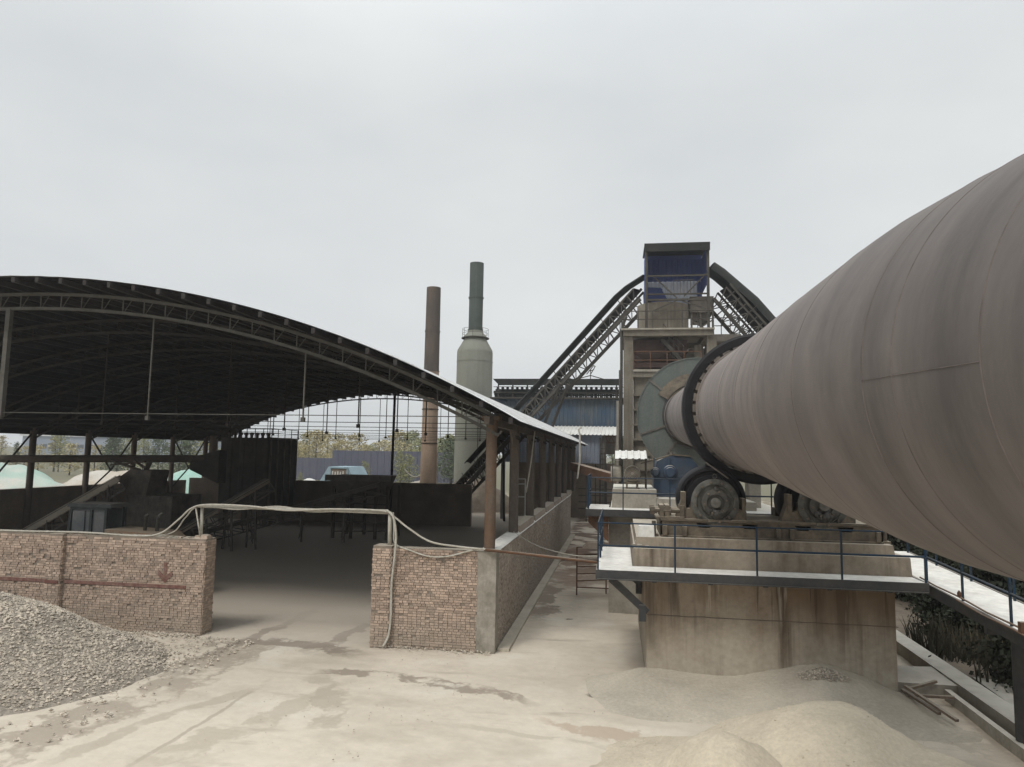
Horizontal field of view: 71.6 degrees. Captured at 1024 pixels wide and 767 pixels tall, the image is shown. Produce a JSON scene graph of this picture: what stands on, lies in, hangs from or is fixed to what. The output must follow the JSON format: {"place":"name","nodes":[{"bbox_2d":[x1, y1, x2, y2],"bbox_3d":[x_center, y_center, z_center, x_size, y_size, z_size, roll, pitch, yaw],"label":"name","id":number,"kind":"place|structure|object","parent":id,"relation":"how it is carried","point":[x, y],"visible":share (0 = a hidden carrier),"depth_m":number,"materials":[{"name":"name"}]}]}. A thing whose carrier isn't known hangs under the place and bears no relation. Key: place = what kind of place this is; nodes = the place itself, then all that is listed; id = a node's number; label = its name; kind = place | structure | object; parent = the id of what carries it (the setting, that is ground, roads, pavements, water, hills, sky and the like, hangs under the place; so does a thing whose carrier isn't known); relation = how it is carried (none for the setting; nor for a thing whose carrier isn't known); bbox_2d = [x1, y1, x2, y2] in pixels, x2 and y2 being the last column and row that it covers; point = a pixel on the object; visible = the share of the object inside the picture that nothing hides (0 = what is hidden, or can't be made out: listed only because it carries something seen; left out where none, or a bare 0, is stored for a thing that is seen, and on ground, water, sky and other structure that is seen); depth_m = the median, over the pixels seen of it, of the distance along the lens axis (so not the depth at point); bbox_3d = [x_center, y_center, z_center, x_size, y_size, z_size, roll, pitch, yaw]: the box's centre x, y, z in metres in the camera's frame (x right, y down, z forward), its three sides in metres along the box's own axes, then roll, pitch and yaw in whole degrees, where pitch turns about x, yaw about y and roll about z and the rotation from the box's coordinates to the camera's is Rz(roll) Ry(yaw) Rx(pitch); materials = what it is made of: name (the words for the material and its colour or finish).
{"place":"outdoors","nodes":[
{"label":"outdoors","id":0,"kind":"place"},
{"bbox_2d":[20,434,220,462],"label":"factory building","id":1,"kind":"structure","parent":0,"point":[44,441],"depth_m":255.22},
{"bbox_2d":[67,501,184,535],"bbox_3d":[-14.630,5.662,24.415,6.562,3.111,2.400,0,-6,9],"label":"wheel loader","id":2,"kind":"object","parent":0,"point":[101,517],"visible":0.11,"depth_m":24.00,"materials":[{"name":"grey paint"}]},
{"bbox_2d":[71,510,85,530],"bbox_3d":[-14.650,4.859,23.982,0.450,1.121,0.040,0,-6,9],"label":"door","id":3,"kind":"structure","parent":2,"relation":"in","point":[78,518],"depth_m":23.99,"materials":[{"name":"grey metal"}]},
{"bbox_2d":[92,458,201,535],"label":"crusher house","id":4,"kind":"structure","parent":0,"point":[145,486],"depth_m":34.38,"materials":[{"name":"metal"}]},
{"bbox_2d":[0,447,1023,766],"bbox_3d":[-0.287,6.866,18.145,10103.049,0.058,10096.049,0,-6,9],"label":"ground","id":5,"kind":"structure","parent":0,"point":[278,589],"depth_m":15.19,"materials":[{"name":"concrete"}]},
{"bbox_2d":[0,462,64,488],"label":"covered heap","id":6,"kind":"object","parent":5,"relation":"on","point":[12,476],"visible":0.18,"depth_m":57.18,"materials":[{"name":"green fabric"}]},
{"bbox_2d":[24,445,54,470],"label":"tree","id":7,"kind":"object","parent":5,"relation":"on","point":[38,465],"visible":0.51,"depth_m":133.81,"materials":[{"name":"green plant"}]},
{"bbox_2d":[42,438,65,471],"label":"tree","id":8,"kind":"object","parent":5,"relation":"on","point":[53,465],"visible":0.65,"depth_m":144.55,"materials":[{"name":"green plant"}]},
{"bbox_2d":[47,435,70,471],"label":"tree","id":9,"kind":"object","parent":5,"relation":"on","point":[60,443],"visible":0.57,"depth_m":144.30,"materials":[{"name":"green plant"}]},
{"bbox_2d":[53,443,82,474],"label":"tree","id":10,"kind":"object","parent":5,"relation":"on","point":[73,453],"visible":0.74,"depth_m":127.31,"materials":[{"name":"green plant"}]},
{"bbox_2d":[21,475,124,530],"bbox_3d":[-20.402,6.129,33.030,4.306,3.712,1.878,3,-6,-22],"label":"belt conveyor","id":11,"kind":"object","parent":5,"relation":"on","point":[65,509],"visible":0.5,"depth_m":32.67,"materials":[{"name":"metal"}]},
{"bbox_2d":[0,480,185,530],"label":"side wall","id":12,"kind":"structure","parent":5,"relation":"on","point":[46,501],"depth_m":39.98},
{"bbox_2d":[79,444,110,471],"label":"tree","id":13,"kind":"object","parent":5,"relation":"on","point":[95,453],"visible":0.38,"depth_m":127.88,"materials":[{"name":"green plant"}]},
{"bbox_2d":[63,470,127,485],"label":"covered heap","id":14,"kind":"object","parent":5,"relation":"on","point":[95,476],"visible":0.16,"depth_m":62.19,"materials":[{"name":"fabric"}]},
{"bbox_2d":[0,529,215,635],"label":"brick wall","id":15,"kind":"structure","parent":5,"relation":"on","point":[160,584],"depth_m":19.74,"materials":[{"name":"brown brick"}]},
{"bbox_2d":[0,504,500,549],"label":"hose","id":16,"kind":"object","parent":15,"relation":"on","point":[396,518],"visible":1,"depth_m":19.41,"materials":[{"name":"white plastic"}]},
{"bbox_2d":[99,437,123,471],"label":"tree","id":17,"kind":"object","parent":5,"relation":"on","point":[109,444],"visible":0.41,"depth_m":120.65,"materials":[{"name":"green plant"}]},
{"bbox_2d":[99,438,130,471],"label":"tree","id":18,"kind":"object","parent":5,"relation":"on","point":[119,442],"visible":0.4,"depth_m":122.73,"materials":[{"name":"green plant"}]},
{"bbox_2d":[0,591,258,744],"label":"gravel heap","id":19,"kind":"object","parent":5,"relation":"on","point":[51,655],"visible":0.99,"depth_m":15.38,"materials":[{"name":"gravel"}]},
{"bbox_2d":[126,438,162,468],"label":"tree","id":20,"kind":"object","parent":5,"relation":"on","point":[141,445],"visible":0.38,"depth_m":119.92,"materials":[{"name":"green plant"}]},
{"bbox_2d":[137,439,178,469],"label":"tree","id":21,"kind":"object","parent":5,"relation":"on","point":[160,442],"visible":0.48,"depth_m":119.32,"materials":[{"name":"green plant"}]},
{"bbox_2d":[160,440,198,473],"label":"tree","id":22,"kind":"object","parent":5,"relation":"on","point":[178,467],"visible":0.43,"depth_m":111.93,"materials":[{"name":"green plant"}]},
{"bbox_2d":[173,469,201,492],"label":"covered heap","id":23,"kind":"object","parent":5,"relation":"on","point":[188,474],"visible":0.09,"depth_m":64.58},
{"bbox_2d":[178,478,274,550],"bbox_3d":[-14.585,6.575,35.675,4.939,3.555,1.224,5,-7,-32],"label":"belt conveyor","id":24,"kind":"object","parent":5,"relation":"on","point":[231,499],"visible":0.69,"depth_m":35.94,"materials":[{"name":"metal"}]},
{"bbox_2d":[218,428,297,525],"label":"storage bin","id":25,"kind":"object","parent":5,"relation":"on","point":[251,460],"visible":0.77,"depth_m":47.69,"materials":[{"name":"metal"}]},
{"bbox_2d":[204,482,382,542],"bbox_3d":[-13.060,7.442,39.865,11.359,3.981,1.159,1,-6,-2],"label":"belt conveyor","id":26,"kind":"object","parent":5,"relation":"on","point":[314,502],"visible":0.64,"depth_m":39.47,"materials":[{"name":"metal"}]},
{"bbox_2d":[0,275,587,551],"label":"storage shed","id":27,"kind":"structure","parent":5,"relation":"on","point":[90,359],"depth_m":30.83,"materials":[{"name":"metal"}]},
{"bbox_2d":[0,455,203,461],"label":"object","id":28,"kind":"object","parent":27,"relation":"attached to","point":[96,458],"visible":0.92,"depth_m":38.04,"materials":[{"name":"metal"}]},
{"bbox_2d":[190,450,226,482],"bbox_3d":[-16.617,4.522,38.865,1.664,1.800,0.800,0,-6,9],"label":"duct junction","id":29,"kind":"object","parent":28,"relation":"attached to","point":[211,466],"visible":0.93,"depth_m":38.47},
{"bbox_2d":[297,428,325,457],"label":"tree","id":30,"kind":"object","parent":5,"relation":"on","point":[309,441],"visible":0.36,"depth_m":163.92,"materials":[{"name":"green plant"}]},
{"bbox_2d":[297,429,335,457],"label":"tree","id":31,"kind":"object","parent":5,"relation":"on","point":[314,446],"visible":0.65,"depth_m":160.95,"materials":[{"name":"green plant"}]},
{"bbox_2d":[188,478,471,526],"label":"wall","id":32,"kind":"structure","parent":5,"relation":"on","point":[436,504],"depth_m":50.12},
{"bbox_2d":[320,466,367,480],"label":"site hut","id":33,"kind":"object","parent":5,"relation":"on","point":[339,470],"visible":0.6,"depth_m":64.76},
{"bbox_2d":[338,432,369,450],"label":"tree","id":34,"kind":"object","parent":5,"relation":"on","point":[351,446],"visible":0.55,"depth_m":169.07,"materials":[{"name":"green plant"}]},
{"bbox_2d":[346,431,375,449],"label":"tree","id":35,"kind":"object","parent":5,"relation":"on","point":[361,440],"visible":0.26,"depth_m":184.35,"materials":[{"name":"green plant"}]},
{"bbox_2d":[325,474,400,539],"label":"feed hopper","id":36,"kind":"object","parent":5,"relation":"on","point":[342,482],"visible":0.77,"depth_m":41.37,"materials":[{"name":"metal"}]},
{"bbox_2d":[296,450,453,482],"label":"blue hoarding","id":37,"kind":"object","parent":5,"relation":"on","point":[379,462],"visible":0.4,"depth_m":124.56,"materials":[{"name":"painted steel"}]},
{"bbox_2d":[389,396,395,511],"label":"steel pole","id":38,"kind":"object","parent":5,"relation":"on","point":[393,431],"visible":0.66,"depth_m":49.01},
{"bbox_2d":[380,429,414,451],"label":"tree","id":39,"kind":"object","parent":5,"relation":"on","point":[397,445],"visible":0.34,"depth_m":164.38,"materials":[{"name":"green plant"}]},
{"bbox_2d":[390,450,410,482],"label":"tree","id":40,"kind":"object","parent":5,"relation":"on","point":[400,467],"visible":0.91,"depth_m":102.69,"materials":[{"name":"green plant"}]},
{"bbox_2d":[399,453,419,482],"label":"tree","id":41,"kind":"object","parent":5,"relation":"on","point":[410,460],"visible":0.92,"depth_m":102.52,"materials":[{"name":"green plant"}]},
{"bbox_2d":[420,286,440,482],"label":"chimney","id":42,"kind":"object","parent":5,"relation":"on","point":[428,469],"visible":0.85,"depth_m":61.61,"materials":[{"name":"metal"}]},
{"bbox_2d":[369,543,498,653],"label":"brick wall","id":43,"kind":"structure","parent":5,"relation":"on","point":[449,603],"depth_m":18.37,"materials":[{"name":"brick"}]},
{"bbox_2d":[195,506,391,544],"bbox_3d":[-5.989,3.864,19.307,5.666,0.972,0.216,0,-6,9],"label":"gateway pipe","id":44,"kind":"object","parent":43,"relation":"on","point":[200,528],"visible":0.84,"depth_m":19.26,"materials":[{"name":"beige metal"}]},
{"bbox_2d":[2,506,386,535],"bbox_3d":[-10.178,3.804,19.909,13.900,0.959,0.091,0,-6,9],"label":"hose","id":45,"kind":"object","parent":44,"relation":"attached to","point":[232,509],"visible":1,"depth_m":19.54,"materials":[{"name":"white plastic"}]},
{"bbox_2d":[382,509,396,646],"bbox_3d":[-3.202,5.056,18.556,0.300,3.474,0.303,3,-6,-19],"label":"hose","id":46,"kind":"object","parent":44,"relation":"hanging from","point":[392,575],"visible":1,"depth_m":18.48,"materials":[{"name":"white plastic"}]},
{"bbox_2d":[392,512,475,557],"bbox_3d":[-2.019,3.967,18.516,2.358,1.122,0.138,0,-6,11],"label":"hose","id":47,"kind":"object","parent":43,"relation":"attached to","point":[427,555],"visible":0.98,"depth_m":18.45,"materials":[{"name":"white plastic"}]},
{"bbox_2d":[485,548,600,563],"bbox_3d":[0.707,4.249,17.498,3.116,0.140,0.076,-2,-6,27],"label":"lane pipe","id":48,"kind":"object","parent":43,"relation":"attached to","point":[544,556],"visible":0.91,"depth_m":17.44,"materials":[{"name":"metal"}]},
{"bbox_2d":[420,438,454,483],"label":"tree","id":49,"kind":"object","parent":5,"relation":"on","point":[447,450],"visible":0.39,"depth_m":116.73,"materials":[{"name":"green plant"}]},
{"bbox_2d":[438,439,454,481],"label":"tree","id":50,"kind":"object","parent":5,"relation":"on","point":[452,461],"visible":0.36,"depth_m":115.12,"materials":[{"name":"green plant"}]},
{"bbox_2d":[453,262,492,481],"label":"exhaust stack","id":51,"kind":"object","parent":5,"relation":"on","point":[474,361],"visible":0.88,"depth_m":68.20,"materials":[{"name":"metal"}]},
{"bbox_2d":[452,478,508,512],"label":"earth heap","id":52,"kind":"object","parent":5,"relation":"on","point":[478,499],"visible":0.12,"depth_m":62.23,"materials":[{"name":"soil"}]},
{"bbox_2d":[38,630,957,766],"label":"scattered crumbs","id":53,"kind":"object","parent":5,"relation":"on","point":[155,633],"visible":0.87,"depth_m":18.21,"materials":[{"name":"stone"}]},
{"bbox_2d":[483,490,571,647],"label":"side wall","id":54,"kind":"structure","parent":5,"relation":"on","point":[548,526],"depth_m":24.36,"materials":[{"name":"brick"}]},
{"bbox_2d":[497,534,574,651],"bbox_3d":[1.822,8.239,31.688,0.300,0.110,27.450,0,-6,9],"label":"footing strip","id":55,"kind":"object","parent":5,"relation":"on","point":[509,639],"visible":1,"depth_m":23.32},
{"bbox_2d":[455,275,650,520],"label":"inclined conveyor","id":56,"kind":"object","parent":5,"relation":"on","point":[595,335],"visible":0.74,"depth_m":50.29,"materials":[{"name":"metal"}]},
{"bbox_2d":[490,379,618,454],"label":"filter house","id":57,"kind":"structure","parent":5,"relation":"on","point":[589,408],"depth_m":59.85,"materials":[{"name":"metal"}]},
{"bbox_2d":[500,426,615,521],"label":"lean to","id":58,"kind":"object","parent":5,"relation":"on","point":[593,453],"visible":0.52,"depth_m":56.53,"materials":[{"name":"metal"}]},
{"bbox_2d":[576,540,607,594],"bbox_3d":[3.329,6.698,25.805,1.971,1.950,0.727,0,-6,9],"label":"steel rack","id":59,"kind":"object","parent":5,"relation":"on","point":[591,544],"visible":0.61,"depth_m":25.77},
{"bbox_2d":[616,242,740,484],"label":"feed tower","id":60,"kind":"structure","parent":5,"relation":"on","point":[661,335],"depth_m":43.63,"materials":[{"name":"concrete"}]},
{"bbox_2d":[608,483,772,613],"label":"drive pier","id":61,"kind":"structure","parent":5,"relation":"on","point":[618,601],"depth_m":23.25,"materials":[{"name":"concrete"}]},
{"bbox_2d":[570,462,616,481],"bbox_3d":[4.006,4.417,35.538,0.400,0.862,4.570,3,-6,-19],"label":"drive duct","id":62,"kind":"object","parent":61,"relation":"attached to","point":[591,470],"visible":0.86,"depth_m":35.20,"materials":[{"name":"metal"}]},
{"bbox_2d":[611,465,640,488],"bbox_3d":[3.934,3.211,24.553,1.020,0.806,1.475,0,-6,9],"label":"drive motor","id":63,"kind":"object","parent":61,"relation":"on","point":[631,471],"visible":0.94,"depth_m":23.86,"materials":[{"name":"metal"}]},
{"bbox_2d":[612,450,650,488],"bbox_3d":[4.012,2.925,24.166,1.398,1.319,1.140,0,-6,9],"label":"motor canopy","id":64,"kind":"object","parent":61,"relation":"on","point":[636,455],"visible":0.94,"depth_m":24.11,"materials":[{"name":"metal"}]},
{"bbox_2d":[641,451,697,496],"bbox_3d":[5.562,3.192,25.021,2.064,1.582,1.570,0,-6,9],"label":"gearbox","id":65,"kind":"object","parent":61,"relation":"on","point":[674,466],"visible":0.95,"depth_m":24.45,"materials":[{"name":"blue paint"}]},
{"bbox_2d":[637,357,704,466],"bbox_3d":[9.447,1.670,36.519,5.980,5.980,1.200,0,-3,10],"label":"gear guard","id":66,"kind":"object","parent":61,"relation":"on","point":[664,384],"visible":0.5,"depth_m":36.52,"materials":[{"name":"metal"}]},
{"bbox_2d":[585,504,771,540],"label":"platform","id":67,"kind":"structure","parent":61,"relation":"attached to","point":[593,512],"depth_m":22.49,"materials":[{"name":"metal"}]},
{"bbox_2d":[588,477,773,513],"bbox_3d":[6.048,3.495,22.105,7.316,1.017,0.047,0,-6,9],"label":"blue railing","id":68,"kind":"object","parent":67,"relation":"on","point":[670,494],"visible":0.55,"depth_m":22.40,"materials":[{"name":"metal"}]},
{"bbox_2d":[658,730,782,766],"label":"sand heap","id":69,"kind":"object","parent":5,"relation":"on","point":[719,748],"visible":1,"depth_m":9.98,"materials":[{"name":"sand"}]},
{"bbox_2d":[709,262,775,334],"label":"inclined conveyor","id":70,"kind":"object","parent":5,"relation":"on","point":[752,309],"visible":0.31,"depth_m":45.00,"materials":[{"name":"metal"}]},
{"bbox_2d":[630,519,911,691],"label":"kiln pier","id":71,"kind":"structure","parent":5,"relation":"on","point":[726,630],"depth_m":15.69,"materials":[{"name":"concrete"}]},
{"bbox_2d":[638,525,653,536],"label":"concrete block","id":72,"kind":"structure","parent":71,"relation":"on","point":[645,530],"depth_m":16.62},
{"bbox_2d":[596,547,929,621],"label":"pier walkway","id":73,"kind":"structure","parent":71,"relation":"attached to","point":[615,564],"depth_m":15.21,"materials":[{"name":"metal"}]},
{"bbox_2d":[597,515,926,582],"bbox_3d":[5.329,3.667,16.037,6.712,1.037,1.952,0,-6,9],"label":"blue railing","id":74,"kind":"object","parent":73,"relation":"on","point":[841,553],"visible":0.94,"depth_m":15.11,"materials":[{"name":"metal"}]},
{"bbox_2d":[652,513,890,543],"bbox_3d":[6.041,3.494,17.307,5.350,0.440,2.040,0,-6,9],"label":"roller bed","id":75,"kind":"object","parent":71,"relation":"on","point":[753,520],"visible":0.75,"depth_m":16.40,"materials":[{"name":"metal"}]},
{"bbox_2d":[649,503,684,518],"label":"adjusting screws","id":76,"kind":"object","parent":75,"relation":"on","point":[664,510],"visible":0.98,"depth_m":16.79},
{"bbox_2d":[675,465,746,524],"bbox_3d":[4.839,2.852,17.504,1.710,1.651,2.162,0,-6,9],"label":"support roller","id":77,"kind":"object","parent":75,"relation":"on","point":[706,492],"visible":0.93,"depth_m":16.67,"materials":[{"name":"metal"}]},
{"bbox_2d":[664,154,1023,580],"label":"rotary kiln","id":78,"kind":"object","parent":77,"relation":"on","point":[878,383],"visible":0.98,"depth_m":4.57,"materials":[{"name":"metal"}]},
{"bbox_2d":[772,483,855,527],"bbox_3d":[7.207,2.857,17.144,1.710,1.651,2.162,0,-6,9],"label":"support roller","id":79,"kind":"object","parent":75,"relation":"on","point":[790,505],"visible":0.45,"depth_m":16.33,"materials":[{"name":"metal"}]},
{"bbox_2d":[586,663,982,742],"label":"dust bank","id":80,"kind":"structure","parent":5,"relation":"on","point":[652,694],"depth_m":14.53,"materials":[{"name":"sand"}]},
{"bbox_2d":[796,666,851,681],"bbox_3d":[6.574,6.137,15.002,1.124,0.205,0.486,0,-6,9],"label":"rubble patch","id":81,"kind":"object","parent":80,"relation":"on","point":[822,673],"visible":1,"depth_m":14.98,"materials":[{"name":"gravel"}]},
{"bbox_2d":[901,689,940,714],"bbox_3d":[8.362,6.509,14.554,0.070,0.100,1.271,1,-6,-1],"label":"timber batten","id":82,"kind":"object","parent":80,"relation":"on","point":[925,704],"visible":1,"depth_m":14.47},
{"bbox_2d":[904,685,958,721],"bbox_3d":[8.374,6.392,14.234,0.070,0.230,1.462,2,-6,-7],"label":"timber batten","id":83,"kind":"object","parent":80,"relation":"on","point":[933,704],"visible":1,"depth_m":14.14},
{"bbox_2d":[908,694,954,698],"bbox_3d":[8.693,6.488,14.734,0.842,0.150,0.070,-2,-7,30],"label":"timber batten","id":84,"kind":"object","parent":80,"relation":"on","point":[939,696],"visible":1,"depth_m":14.65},
{"bbox_2d":[589,700,994,766],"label":"sand heap","id":85,"kind":"object","parent":5,"relation":"on","point":[821,733],"visible":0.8,"depth_m":10.68,"materials":[{"name":"sand"}]},
{"bbox_2d":[897,666,957,698],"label":"cross slab","id":86,"kind":"structure","parent":5,"relation":"on","point":[911,675],"depth_m":15.53,"materials":[{"name":"concrete"}]},
{"bbox_2d":[895,598,1005,679],"bbox_3d":[17.787,7.290,19.929,14.000,0.063,34.000,0,-6,9],"label":"soil strip","id":87,"kind":"object","parent":5,"relation":"on","point":[901,612],"visible":0.02,"depth_m":21.49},
{"bbox_2d":[887,533,929,605],"bbox_3d":[14.319,6.615,26.303,3.800,3.569,3.746,3,-6,-23],"label":"shrub","id":88,"kind":"object","parent":87,"relation":"on","point":[891,539],"visible":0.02,"depth_m":25.65,"materials":[{"name":"green plant"}]},
{"bbox_2d":[900,543,940,610],"bbox_3d":[14.768,6.350,23.384,3.912,3.514,3.968,-1,-6,18],"label":"shrub","id":89,"kind":"object","parent":87,"relation":"on","point":[919,552],"visible":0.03,"depth_m":23.58,"materials":[{"name":"green plant"}]},
{"bbox_2d":[898,563,968,634],"bbox_3d":[12.861,6.384,20.396,2.979,2.546,3.022,1,-6,-3],"label":"shrub","id":90,"kind":"object","parent":87,"relation":"on","point":[930,599],"visible":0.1,"depth_m":20.55,"materials":[{"name":"green plant"}]},
{"bbox_2d":[913,549,956,622],"bbox_3d":[13.883,6.031,21.225,3.587,3.744,3.639,3,-6,-20],"label":"shrub","id":91,"kind":"object","parent":87,"relation":"on","point":[944,560],"depth_m":21.64,"materials":[{"name":"green plant"}]},
{"bbox_2d":[900,606,1010,684],"bbox_3d":[12.092,6.356,16.633,3.755,1.100,9.017,0,-6,9],"label":"bush","id":92,"kind":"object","parent":87,"relation":"on","point":[937,640],"depth_m":18.13,"materials":[{"name":"plant"}]},
{"bbox_2d":[923,601,1003,656],"bbox_3d":[12.239,6.487,18.980,2.472,1.871,2.508,-3,-7,36],"label":"shrub","id":93,"kind":"object","parent":87,"relation":"on","point":[954,616],"visible":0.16,"depth_m":18.77,"materials":[{"name":"green plant"}]},
{"bbox_2d":[922,558,1021,632],"bbox_3d":[13.427,5.705,19.304,3.914,4.071,3.858,-3,-7,34],"label":"shrub","id":94,"kind":"object","parent":87,"relation":"on","point":[967,570],"visible":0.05,"depth_m":18.99,"materials":[{"name":"green plant"}]},
{"bbox_2d":[928,576,1023,692],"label":"shrub","id":95,"kind":"object","parent":87,"relation":"on","point":[1000,662],"visible":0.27,"depth_m":16.07,"materials":[{"name":"green plant"}]},
{"bbox_2d":[940,564,1023,605],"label":"shrub","id":96,"kind":"object","parent":87,"relation":"on","point":[1005,579],"visible":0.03,"depth_m":18.87,"materials":[{"name":"green plant"}]},
{"bbox_2d":[972,677,1013,705],"bbox_3d":[11.521,6.579,14.143,3.050,0.100,4.000,0,-6,9],"label":"concrete pad","id":97,"kind":"object","parent":87,"relation":"on","point":[1001,692],"visible":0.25,"depth_m":15.42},
{"bbox_2d":[992,646,1012,691],"bbox_3d":[11.620,5.802,14.910,2.722,2.570,2.762,2,-6,-11],"label":"shrub","id":98,"kind":"object","parent":87,"relation":"on","point":[1009,683],"visible":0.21,"depth_m":15.26,"materials":[{"name":"green plant"}]},
{"bbox_2d":[896,630,1014,736],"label":"kerb wall","id":99,"kind":"structure","parent":5,"relation":"on","point":[993,707],"depth_m":15.07,"materials":[{"name":"concrete"}]},
{"bbox_2d":[894,551,1023,743],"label":"kiln walkway","id":100,"kind":"structure","parent":5,"relation":"on","point":[988,599],"depth_m":13.25,"materials":[{"name":"concrete"}]},
{"bbox_2d":[907,543,1015,600],"bbox_3d":[9.716,3.675,14.310,0.047,1.451,8.836,0,-6,9],"label":"blue railing","id":101,"kind":"object","parent":100,"relation":"on","point":[1013,583],"visible":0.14,"depth_m":15.24,"materials":[{"name":"metal"}]},
{"bbox_2d":[919,577,1023,636],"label":"gas pipe","id":102,"kind":"object","parent":100,"relation":"on","point":[1020,627],"visible":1,"depth_m":12.42,"materials":[{"name":"metal"}]},
{"bbox_2d":[926,550,1023,626],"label":"blue railing","id":103,"kind":"object","parent":100,"relation":"on","point":[1008,592],"visible":0.48,"depth_m":12.76,"materials":[{"name":"metal"}]},
{"bbox_2d":[944,689,1023,761],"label":"kerb","id":104,"kind":"structure","parent":5,"relation":"on","point":[998,734],"depth_m":13.25,"materials":[{"name":"concrete"}]},
{"bbox_2d":[0,0,1023,456],"label":"sky","id":105,"kind":"structure","parent":0,"point":[327,165],"materials":[{"name":"grey"}]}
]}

